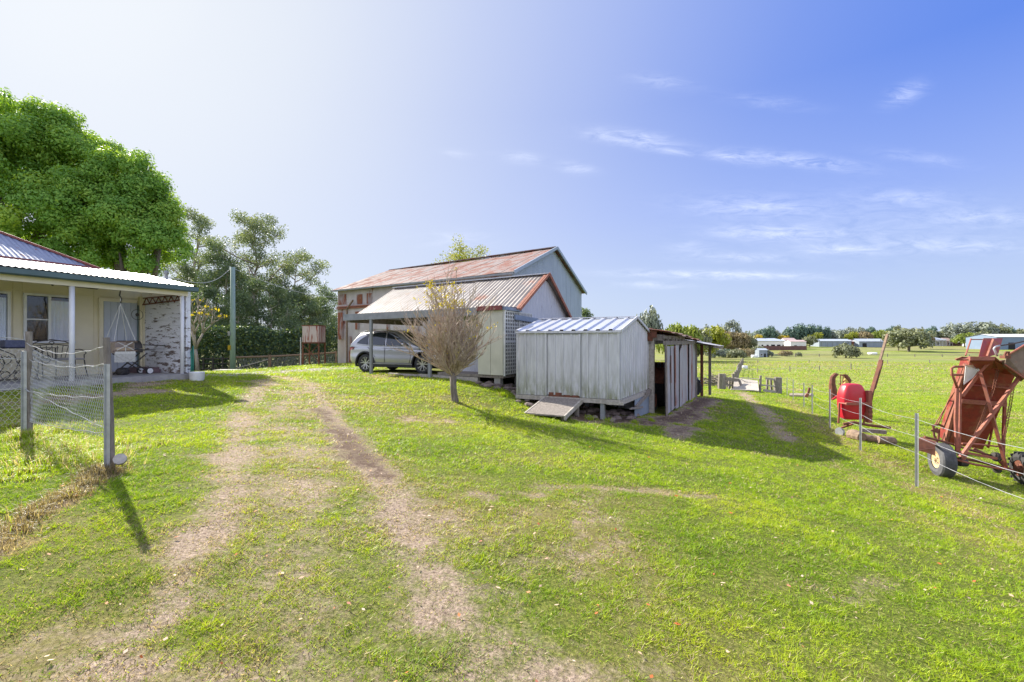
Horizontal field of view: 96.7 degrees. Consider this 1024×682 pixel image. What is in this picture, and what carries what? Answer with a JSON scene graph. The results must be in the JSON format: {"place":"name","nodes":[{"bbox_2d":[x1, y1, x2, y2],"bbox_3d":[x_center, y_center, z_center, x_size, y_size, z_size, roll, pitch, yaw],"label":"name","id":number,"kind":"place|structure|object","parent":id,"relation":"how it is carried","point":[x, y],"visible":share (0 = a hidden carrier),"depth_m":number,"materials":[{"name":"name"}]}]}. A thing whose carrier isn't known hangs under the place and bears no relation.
{"place":"outdoors","nodes":[
{"label":"outdoors","id":0,"kind":"place"},
{"bbox_2d":[0,342,1023,681],"bbox_3d":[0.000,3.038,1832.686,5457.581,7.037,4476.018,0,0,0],"label":"ground","id":1,"kind":"structure","parent":0,"point":[424,610],"depth_m":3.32,"materials":[{"name":"plant"}]},
{"bbox_2d":[0,331,114,468],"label":"netting fence","id":2,"kind":"object","parent":1,"relation":"on","point":[28,420],"visible":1,"depth_m":5.24,"materials":[{"name":"metal"}]},
{"bbox_2d":[0,87,131,268],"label":"leafy tree","id":3,"kind":"object","parent":1,"relation":"on","point":[36,139],"visible":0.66,"depth_m":21.07,"materials":[{"name":"green plant"}]},
{"bbox_2d":[0,459,135,549],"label":"dry grass","id":4,"kind":"structure","parent":1,"relation":"on","point":[100,470],"depth_m":3.67,"materials":[{"name":"plant"}]},
{"bbox_2d":[0,416,181,484],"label":"long grass","id":5,"kind":"structure","parent":1,"relation":"on","point":[70,445],"depth_m":5.05,"materials":[{"name":"plant"}]},
{"bbox_2d":[0,231,198,391],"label":"farmhouse","id":6,"kind":"object","parent":1,"relation":"on","point":[41,307],"visible":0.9,"depth_m":11.39,"materials":[{"name":"paint"}]},
{"bbox_2d":[0,291,10,339],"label":"window","id":7,"kind":"structure","parent":6,"relation":"in","point":[5,296],"depth_m":10.39,"materials":[{"name":"glass"}]},
{"bbox_2d":[0,347,58,380],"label":"garden table","id":8,"kind":"object","parent":6,"relation":"on","point":[15,373],"visible":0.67,"depth_m":9.85,"materials":[{"name":"black metal"}]},
{"bbox_2d":[0,340,24,347],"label":"planter","id":9,"kind":"object","parent":8,"relation":"on","point":[12,343],"visible":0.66,"depth_m":9.63,"materials":[{"name":"blue plastic"}]},
{"bbox_2d":[23,293,75,342],"bbox_3d":[-11.257,-0.540,11.082,0.096,1.180,0.960,0,0,22],"label":"window","id":10,"kind":"structure","parent":6,"relation":"in","point":[46,315],"depth_m":11.05,"materials":[{"name":"glass"}]},
{"bbox_2d":[33,339,88,379],"bbox_3d":[-10.679,0.416,10.692,0.553,0.914,0.942,0,0,22],"label":"garden chair","id":11,"kind":"object","parent":6,"relation":"on","point":[65,358],"visible":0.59,"depth_m":10.78,"materials":[{"name":"black metal"}]},
{"bbox_2d":[98,297,138,373],"bbox_3d":[-10.713,-0.140,12.416,0.089,2.020,0.902,0,0,22],"label":"door","id":12,"kind":"structure","parent":6,"relation":"in","point":[107,307],"depth_m":12.36,"materials":[{"name":"beige paint"}]},
{"bbox_2d":[112,341,164,374],"bbox_3d":[-9.841,0.435,12.009,0.450,0.890,1.045,0,0,19],"label":"barbecue","id":13,"kind":"object","parent":6,"relation":"on","point":[122,370],"visible":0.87,"depth_m":11.87,"materials":[{"name":"black metal"}]},
{"bbox_2d":[129,367,160,372],"bbox_3d":[-10.117,0.794,12.516,0.880,0.148,0.340,0,0,22],"label":"step","id":14,"kind":"object","parent":6,"relation":"on","point":[133,369],"visible":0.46,"depth_m":12.41,"materials":[{"name":"brick"}]},
{"bbox_2d":[190,345,193,371],"bbox_3d":[-8.620,0.566,12.257,0.098,0.911,0.088,0,0,-31],"label":"garden hose","id":15,"kind":"object","parent":6,"relation":"hanging from","point":[192,359],"visible":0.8,"depth_m":12.25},
{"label":"rail","id":16,"kind":"object","parent":6,"relation":"hanging from","visible":0},
{"bbox_2d":[107,291,136,362],"bbox_3d":[-9.451,-0.360,10.998,0.412,1.760,0.500,0,0,22],"label":"hanging baby swing","id":17,"kind":"object","parent":16,"relation":"hanging from","point":[124,351],"visible":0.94,"depth_m":10.96,"materials":[{"name":"white fabric"}]},
{"bbox_2d":[29,135,198,277],"bbox_3d":[-19.243,-4.212,22.573,7.518,12.301,5.673,0,0,0],"label":"leafy tree","id":18,"kind":"object","parent":1,"relation":"on","point":[145,214],"visible":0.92,"depth_m":21.32,"materials":[{"name":"green plant"}]},
{"bbox_2d":[112,453,126,464],"bbox_3d":[-3.861,1.165,4.484,0.107,0.115,0.089,0,0,-34],"label":"rock","id":19,"kind":"object","parent":1,"relation":"on","point":[119,459],"visible":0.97,"depth_m":4.47,"materials":[{"name":"stone"}]},
{"bbox_2d":[170,261,210,318],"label":"gum tree","id":20,"kind":"object","parent":1,"relation":"on","point":[185,269],"visible":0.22,"depth_m":43.60,"materials":[{"name":"green plant"}]},
{"bbox_2d":[161,205,230,289],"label":"gum tree","id":21,"kind":"object","parent":1,"relation":"on","point":[201,221],"visible":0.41,"depth_m":45.04,"materials":[{"name":"green plant"}]},
{"bbox_2d":[189,371,204,380],"bbox_3d":[-8.360,0.939,12.084,0.360,0.240,0.360,0,0,0],"label":"plant pot","id":22,"kind":"object","parent":1,"relation":"on","point":[198,375],"visible":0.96,"depth_m":11.95,"materials":[{"name":"white paint"}]},
{"bbox_2d":[191,295,226,370],"bbox_3d":[-21.132,-0.495,30.141,4.003,5.298,2.163,0,0,16],"label":"bare branched tree","id":23,"kind":"object","parent":1,"relation":"on","point":[193,335],"visible":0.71,"depth_m":29.96,"materials":[{"name":"yellow plant"}]},
{"bbox_2d":[191,285,229,370],"bbox_3d":[-24.975,-0.910,37.130,4.158,7.464,4.716,0,0,-43],"label":"gum tree","id":24,"kind":"object","parent":1,"relation":"on","point":[205,290],"visible":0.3,"depth_m":36.72,"materials":[{"name":"green plant"}]},
{"bbox_2d":[194,357,227,371],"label":"pipe gate","id":25,"kind":"structure","parent":1,"relation":"on","point":[203,364],"depth_m":30.46,"materials":[{"name":"black metal"}]},
{"bbox_2d":[191,267,240,366],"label":"gum tree","id":26,"kind":"object","parent":1,"relation":"on","point":[219,286],"visible":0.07,"depth_m":42.23,"materials":[{"name":"green plant"}]},
{"bbox_2d":[192,239,264,366],"bbox_3d":[-25.414,-2.880,39.992,6.118,11.819,5.368,0,0,0],"label":"gum tree","id":27,"kind":"object","parent":1,"relation":"on","point":[226,263],"visible":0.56,"depth_m":39.22,"materials":[{"name":"green plant"}]},
{"bbox_2d":[197,289,270,368],"bbox_3d":[-21.949,-0.712,36.047,4.472,6.682,4.628,0,0,15],"label":"gum tree","id":28,"kind":"object","parent":1,"relation":"on","point":[243,299],"visible":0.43,"depth_m":35.58,"materials":[{"name":"green plant"}]},
{"bbox_2d":[193,208,305,367],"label":"gum tree","id":29,"kind":"object","parent":1,"relation":"on","point":[254,226],"visible":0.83,"depth_m":41.17,"materials":[{"name":"green plant"}]},
{"bbox_2d":[225,271,275,368],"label":"gum tree","id":30,"kind":"object","parent":1,"relation":"on","point":[251,294],"visible":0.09,"depth_m":43.44,"materials":[{"name":"green plant"}]},
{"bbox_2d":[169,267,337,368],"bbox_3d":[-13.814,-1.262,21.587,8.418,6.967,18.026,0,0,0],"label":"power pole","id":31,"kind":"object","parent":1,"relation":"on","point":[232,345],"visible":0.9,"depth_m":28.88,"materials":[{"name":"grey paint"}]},
{"bbox_2d":[191,323,337,370],"bbox_3d":[-18.390,0.511,32.091,12.065,3.695,2.617,0,0,-15],"label":"hedge","id":32,"kind":"object","parent":1,"relation":"on","point":[213,334],"visible":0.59,"depth_m":32.09,"materials":[{"name":"green plant"}]},
{"bbox_2d":[239,276,304,349],"bbox_3d":[-19.949,-1.307,37.765,5.202,7.964,5.164,0,0,-22],"label":"gum tree","id":33,"kind":"object","parent":1,"relation":"on","point":[273,291],"visible":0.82,"depth_m":37.29,"materials":[{"name":"green plant"}]},
{"bbox_2d":[229,351,336,368],"bbox_3d":[-15.598,1.447,31.180,6.778,1.509,0.366,0,0,-12],"label":"rail fence","id":34,"kind":"object","parent":1,"relation":"on","point":[269,360],"visible":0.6,"depth_m":31.05,"materials":[{"name":"metal"}]},
{"bbox_2d":[262,284,330,357],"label":"gum tree","id":35,"kind":"object","parent":1,"relation":"on","point":[309,306],"visible":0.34,"depth_m":41.88,"materials":[{"name":"green plant"}]},
{"bbox_2d":[264,247,330,306],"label":"gum tree","id":36,"kind":"object","parent":1,"relation":"on","point":[301,274],"visible":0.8,"depth_m":43.89,"materials":[{"name":"green plant"}]},
{"bbox_2d":[272,289,327,352],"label":"gum tree","id":37,"kind":"object","parent":1,"relation":"on","point":[313,314],"visible":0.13,"depth_m":44.65,"materials":[{"name":"green plant"}]},
{"bbox_2d":[281,295,337,360],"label":"gum tree","id":38,"kind":"object","parent":1,"relation":"on","point":[322,302],"visible":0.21,"depth_m":46.13,"materials":[{"name":"green plant"}]},
{"bbox_2d":[300,325,325,364],"bbox_3d":[-11.986,0.319,27.471,1.101,2.530,1.097,0,0,0],"label":"tank stand","id":39,"kind":"object","parent":1,"relation":"on","point":[313,333],"visible":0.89,"depth_m":27.00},
{"bbox_2d":[303,284,337,347],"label":"gum tree","id":40,"kind":"object","parent":1,"relation":"on","point":[331,297],"visible":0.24,"depth_m":49.45,"materials":[{"name":"green plant"}]},
{"bbox_2d":[350,329,446,373],"bbox_3d":[-4.266,0.384,18.377,4.510,1.702,2.196,0,0,23],"label":"car","id":41,"kind":"object","parent":1,"relation":"on","point":[385,355],"visible":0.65,"depth_m":17.73,"materials":[{"name":"silver metal"}]},
{"bbox_2d":[386,251,506,401],"bbox_3d":[-1.542,-0.308,11.175,2.857,3.837,2.612,0,0,29],"label":"bare tree","id":42,"kind":"object","parent":1,"relation":"on","point":[449,338],"visible":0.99,"depth_m":11.03,"materials":[{"name":"brown plant"}]},
{"bbox_2d":[343,273,571,384],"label":"garage","id":43,"kind":"structure","parent":1,"relation":"on","point":[519,301],"depth_m":15.91,"materials":[{"name":"metal"}]},
{"bbox_2d":[330,246,586,362],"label":"barn","id":44,"kind":"structure","parent":1,"relation":"on","point":[357,297],"depth_m":27.46,"materials":[{"name":"metal"}]},
{"bbox_2d":[348,308,416,361],"bbox_3d":[-7.717,-0.387,26.615,6.205,3.427,0.042,0,0,35],"label":"sliding door","id":45,"kind":"structure","parent":44,"relation":"in","point":[363,327],"depth_m":27.64,"materials":[{"name":"metal"}]},
{"bbox_2d":[431,233,490,263],"bbox_3d":[-3.935,-3.260,40.178,5.791,11.641,6.494,0,0,-27],"label":"yellow leaf tree","id":46,"kind":"object","parent":1,"relation":"on","point":[463,255],"visible":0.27,"depth_m":39.03,"materials":[{"name":"green plant"}]},
{"bbox_2d":[12,383,1013,681],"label":"fallen leaves","id":47,"kind":"object","parent":1,"relation":"on","point":[490,561],"visible":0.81,"depth_m":3.22,"materials":[{"name":"brown plant"}]},
{"bbox_2d":[524,397,581,420],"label":"ramp","id":48,"kind":"structure","parent":1,"relation":"on","point":[564,409],"depth_m":11.53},
{"bbox_2d":[475,380,639,422],"bbox_3d":[1.155,1.691,13.154,4.749,0.927,2.527,0,0,27],"label":"rubble","id":49,"kind":"object","parent":1,"relation":"on","point":[615,413],"visible":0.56,"depth_m":12.77,"materials":[{"name":"stone"}]},
{"bbox_2d":[495,387,654,423],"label":"weeds","id":50,"kind":"object","parent":1,"relation":"on","point":[501,392],"visible":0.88,"depth_m":11.61,"materials":[{"name":"green plant"}]},
{"bbox_2d":[515,316,651,418],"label":"garden shed","id":51,"kind":"structure","parent":1,"relation":"on","point":[602,361],"depth_m":12.21,"materials":[{"name":"metal"}]},
{"bbox_2d":[547,333,580,396],"bbox_3d":[1.373,0.623,12.108,0.952,1.655,0.026,0,0,26],"label":"sliding door","id":52,"kind":"structure","parent":51,"relation":"in","point":[564,349],"depth_m":12.11,"materials":[{"name":"metal"}]},
{"bbox_2d":[582,307,593,318],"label":"gum tree","id":53,"kind":"object","parent":1,"relation":"on","point":[585,313],"visible":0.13,"depth_m":59.72,"materials":[{"name":"green plant"}]},
{"bbox_2d":[636,305,663,349],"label":"tree","id":54,"kind":"object","parent":1,"relation":"on","point":[652,321],"visible":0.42,"depth_m":117.54,"materials":[{"name":"green plant"}]},
{"bbox_2d":[655,367,664,409],"bbox_3d":[4.481,1.437,15.854,1.560,1.774,2.511,0,0,31],"label":"tractor","id":55,"kind":"object","parent":1,"relation":"on","point":[659,385],"visible":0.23,"depth_m":15.53,"materials":[{"name":"black metal"}]},
{"bbox_2d":[605,328,722,415],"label":"rusty shed","id":56,"kind":"structure","parent":1,"relation":"on","point":[679,364],"depth_m":15.26,"materials":[{"name":"metal"}]},
{"bbox_2d":[664,345,677,415],"bbox_3d":[5.099,1.190,14.498,0.108,2.121,1.930,0,0,30],"label":"sliding door","id":57,"kind":"structure","parent":56,"relation":"in","point":[671,399],"depth_m":14.28,"materials":[{"name":"metal"}]},
{"bbox_2d":[655,322,685,354],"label":"tree","id":58,"kind":"object","parent":1,"relation":"on","point":[676,328],"visible":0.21,"depth_m":104.03,"materials":[{"name":"green plant"}]},
{"bbox_2d":[682,324,704,349],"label":"tree","id":59,"kind":"object","parent":1,"relation":"on","point":[692,332],"visible":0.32,"depth_m":107.83,"materials":[{"name":"green plant"}]},
{"bbox_2d":[697,378,701,394],"bbox_3d":[7.684,1.901,20.408,1.563,1.103,0.967,0,0,24],"label":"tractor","id":60,"kind":"object","parent":1,"relation":"on","point":[699,386],"visible":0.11,"depth_m":19.71,"materials":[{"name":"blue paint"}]},
{"bbox_2d":[697,328,711,356],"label":"tree","id":61,"kind":"object","parent":1,"relation":"on","point":[707,339],"visible":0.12,"depth_m":113.64,"materials":[{"name":"green plant"}]},
{"bbox_2d":[705,348,726,357],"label":"bush","id":62,"kind":"object","parent":1,"relation":"on","point":[721,352],"visible":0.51,"depth_m":158.05,"materials":[{"name":"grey plant"}]},
{"bbox_2d":[703,325,731,356],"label":"tree","id":63,"kind":"object","parent":1,"relation":"on","point":[719,338],"visible":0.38,"depth_m":137.31,"materials":[{"name":"green plant"}]},
{"bbox_2d":[703,373,733,386],"bbox_3d":[18.078,3.392,39.875,4.106,1.749,15.590,0,0,30],"label":"brush pile","id":64,"kind":"object","parent":1,"relation":"on","point":[714,381],"visible":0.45,"depth_m":38.07,"materials":[{"name":"grey plant"}]},
{"bbox_2d":[720,330,739,348],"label":"tree","id":65,"kind":"object","parent":1,"relation":"on","point":[734,341],"visible":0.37,"depth_m":197.17,"materials":[{"name":"beige plant"}]},
{"bbox_2d":[722,319,741,332],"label":"tree","id":66,"kind":"object","parent":1,"relation":"on","point":[729,325],"visible":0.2,"depth_m":209.81,"materials":[{"name":"green plant"}]},
{"bbox_2d":[726,349,746,357],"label":"bush","id":67,"kind":"object","parent":1,"relation":"on","point":[737,353],"visible":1,"depth_m":158.84,"materials":[{"name":"green plant"}]},
{"bbox_2d":[732,358,743,383],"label":"wooden post","id":68,"kind":"object","parent":1,"relation":"on","point":[737,370],"visible":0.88,"depth_m":55.23,"materials":[{"name":"wood"}]},
{"bbox_2d":[730,331,752,349],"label":"tree","id":69,"kind":"object","parent":1,"relation":"on","point":[742,336],"visible":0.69,"depth_m":197.41,"materials":[{"name":"beige plant"}]},
{"bbox_2d":[739,348,755,356],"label":"bush","id":70,"kind":"object","parent":1,"relation":"on","point":[748,351],"visible":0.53,"depth_m":167.95,"materials":[{"name":"beige plant"}]},
{"bbox_2d":[717,374,781,393],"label":"cattle gate","id":71,"kind":"structure","parent":1,"relation":"on","point":[747,384],"depth_m":31.84,"materials":[{"name":"metal"}]},
{"bbox_2d":[741,335,757,348],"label":"tree","id":72,"kind":"object","parent":1,"relation":"on","point":[754,341],"visible":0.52,"depth_m":198.31,"materials":[{"name":"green plant"}]},
{"bbox_2d":[755,348,766,356],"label":"blue hut","id":73,"kind":"object","parent":1,"relation":"on","point":[761,352],"visible":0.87,"depth_m":170.00,"materials":[{"name":"white paint"}]},
{"bbox_2d":[753,326,778,338],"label":"tree","id":74,"kind":"object","parent":1,"relation":"on","point":[768,332],"visible":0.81,"depth_m":295.50,"materials":[{"name":"green plant"}]},
{"bbox_2d":[752,338,785,346],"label":"house","id":75,"kind":"structure","parent":1,"relation":"on","point":[762,342],"depth_m":262.00,"materials":[{"name":"white paint"}]},
{"bbox_2d":[777,350,792,355],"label":"bush","id":76,"kind":"object","parent":1,"relation":"on","point":[785,353],"visible":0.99,"depth_m":183.81,"materials":[{"name":"beige plant"}]},
{"bbox_2d":[764,346,806,349],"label":"sheet fence","id":77,"kind":"object","parent":1,"relation":"on","point":[786,347],"visible":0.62,"depth_m":240.00,"materials":[{"name":"metal"}]},
{"bbox_2d":[782,323,807,339],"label":"tree","id":78,"kind":"object","parent":1,"relation":"on","point":[796,331],"visible":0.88,"depth_m":295.64,"materials":[{"name":"green plant"}]},
{"bbox_2d":[784,340,806,345],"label":"pale shed","id":79,"kind":"structure","parent":1,"relation":"on","point":[794,342],"depth_m":250.00,"materials":[{"name":"metal"}]},
{"bbox_2d":[725,363,876,371],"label":"paddock fence","id":80,"kind":"object","parent":1,"relation":"on","point":[807,367],"visible":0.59,"depth_m":66.98,"materials":[{"name":"wood"}]},
{"bbox_2d":[789,387,813,397],"bbox_3d":[16.599,2.915,25.937,0.786,0.759,2.127,0,0,12],"label":"log","id":81,"kind":"object","parent":1,"relation":"on","point":[808,394],"visible":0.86,"depth_m":26.05,"materials":[{"name":"wood"}]},
{"bbox_2d":[794,323,818,338],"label":"tree","id":82,"kind":"object","parent":1,"relation":"on","point":[812,329],"visible":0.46,"depth_m":294.23,"materials":[{"name":"green plant"}]},
{"bbox_2d":[802,335,818,346],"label":"tree","id":83,"kind":"object","parent":1,"relation":"on","point":[810,340],"visible":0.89,"depth_m":268.46,"materials":[{"name":"green plant"}]},
{"bbox_2d":[821,326,831,338],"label":"tree","id":84,"kind":"object","parent":1,"relation":"on","point":[826,332],"visible":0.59,"depth_m":305.68,"materials":[{"name":"green plant"}]},
{"bbox_2d":[811,339,850,346],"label":"long shed","id":85,"kind":"structure","parent":1,"relation":"on","point":[828,342],"depth_m":275.00,"materials":[{"name":"grey paint"}]},
{"bbox_2d":[740,360,929,362],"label":"paddock fence","id":86,"kind":"object","parent":1,"relation":"on","point":[842,360],"visible":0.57,"depth_m":101.05,"materials":[{"name":"metal"}]},
{"bbox_2d":[829,373,851,399],"bbox_3d":[14.073,1.946,19.552,1.005,1.187,0.623,0,0,0],"label":"plough","id":87,"kind":"object","parent":1,"relation":"on","point":[832,382],"visible":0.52,"depth_m":19.42,"materials":[{"name":"brown metal"}]},
{"bbox_2d":[835,327,858,338],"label":"tree","id":88,"kind":"object","parent":1,"relation":"on","point":[840,333],"visible":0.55,"depth_m":317.29,"materials":[{"name":"green plant"}]},
{"bbox_2d":[831,343,863,357],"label":"bush","id":89,"kind":"object","parent":1,"relation":"on","point":[846,350],"visible":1,"depth_m":163.37,"materials":[{"name":"green plant"}]},
{"bbox_2d":[843,331,858,339],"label":"tree","id":90,"kind":"object","parent":1,"relation":"on","point":[852,335],"visible":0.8,"depth_m":298.54,"materials":[{"name":"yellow plant"}]},
{"bbox_2d":[846,429,866,440],"bbox_3d":[8.902,2.443,11.785,0.276,0.293,0.413,0,0,0],"label":"log","id":91,"kind":"object","parent":1,"relation":"on","point":[852,433],"visible":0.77,"depth_m":11.71,"materials":[{"name":"wood"}]},
{"bbox_2d":[835,334,890,435],"bbox_3d":[9.682,1.197,12.415,1.633,2.790,0.698,0,0,0],"label":"spreader","id":92,"kind":"object","parent":1,"relation":"on","point":[853,392],"visible":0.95,"depth_m":12.38,"materials":[{"name":"red plastic"}]},
{"bbox_2d":[858,331,873,338],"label":"tree","id":93,"kind":"object","parent":1,"relation":"on","point":[865,335],"visible":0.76,"depth_m":297.01,"materials":[{"name":"beige plant"}]},
{"bbox_2d":[852,339,883,346],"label":"long shed","id":94,"kind":"structure","parent":1,"relation":"on","point":[868,343],"depth_m":272.00,"materials":[{"name":"metal"}]},
{"bbox_2d":[866,434,876,441],"bbox_3d":[9.213,2.494,11.643,0.509,0.222,0.209,0,0,15],"label":"log","id":95,"kind":"object","parent":1,"relation":"on","point":[871,438],"visible":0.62,"depth_m":11.58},
{"bbox_2d":[862,428,886,433],"bbox_3d":[9.374,2.337,11.800,0.520,0.113,0.090,0,0,23],"label":"plank stack","id":96,"kind":"object","parent":95,"relation":"on","point":[878,431],"visible":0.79,"depth_m":11.77,"materials":[{"name":"wood"}]},
{"bbox_2d":[754,354,1000,356],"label":"paddock fence","id":97,"kind":"object","parent":1,"relation":"on","point":[914,355],"visible":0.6,"depth_m":179.95,"materials":[{"name":"wood"}]},
{"bbox_2d":[871,329,885,338],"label":"tree","id":98,"kind":"object","parent":1,"relation":"on","point":[878,334],"visible":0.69,"depth_m":297.89,"materials":[{"name":"green plant"}]},
{"bbox_2d":[876,436,896,444],"bbox_3d":[9.442,2.511,11.501,0.461,0.243,0.238,0,0,0],"label":"log","id":99,"kind":"object","parent":1,"relation":"on","point":[891,440],"visible":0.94,"depth_m":11.41,"materials":[{"name":"wood"}]},
{"bbox_2d":[780,376,1023,498],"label":"wire fence","id":100,"kind":"object","parent":1,"relation":"on","point":[917,437],"visible":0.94,"depth_m":7.43,"materials":[{"name":"metal"}]},
{"bbox_2d":[880,327,936,351],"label":"tree","id":101,"kind":"object","parent":1,"relation":"on","point":[914,337],"visible":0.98,"depth_m":221.55,"materials":[{"name":"green plant"}]},
{"bbox_2d":[917,337,949,345],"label":"farmhouse","id":102,"kind":"object","parent":1,"relation":"on","point":[939,342],"visible":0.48,"depth_m":300.00,"materials":[{"name":"white paint"}]},
{"bbox_2d":[927,326,939,337],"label":"tree","id":103,"kind":"object","parent":1,"relation":"on","point":[932,328],"visible":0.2,"depth_m":326.55,"materials":[{"name":"green plant"}]},
{"bbox_2d":[950,332,975,346],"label":"tree","id":104,"kind":"object","parent":1,"relation":"on","point":[961,338],"visible":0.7,"depth_m":278.58,"materials":[{"name":"green plant"}]},
{"bbox_2d":[940,321,1000,338],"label":"tree","id":105,"kind":"object","parent":1,"relation":"on","point":[952,330],"visible":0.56,"depth_m":295.42,"materials":[{"name":"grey plant"}]},
{"bbox_2d":[919,338,1023,484],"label":"farm elevator","id":106,"kind":"object","parent":1,"relation":"on","point":[984,386],"visible":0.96,"depth_m":9.00,"materials":[{"name":"red paint"}]},
{"bbox_2d":[969,323,1016,333],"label":"tree","id":107,"kind":"object","parent":1,"relation":"on","point":[1004,330],"visible":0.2,"depth_m":291.85,"materials":[{"name":"green plant"}]},
{"bbox_2d":[966,334,1023,349],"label":"shed","id":108,"kind":"structure","parent":1,"relation":"on","point":[1006,339],"depth_m":238.57,"materials":[{"name":"white paint"}]},
{"bbox_2d":[0,0,1023,332],"label":"sky","id":109,"kind":"structure","parent":0,"point":[757,164],"materials":[{"name":"blue"}]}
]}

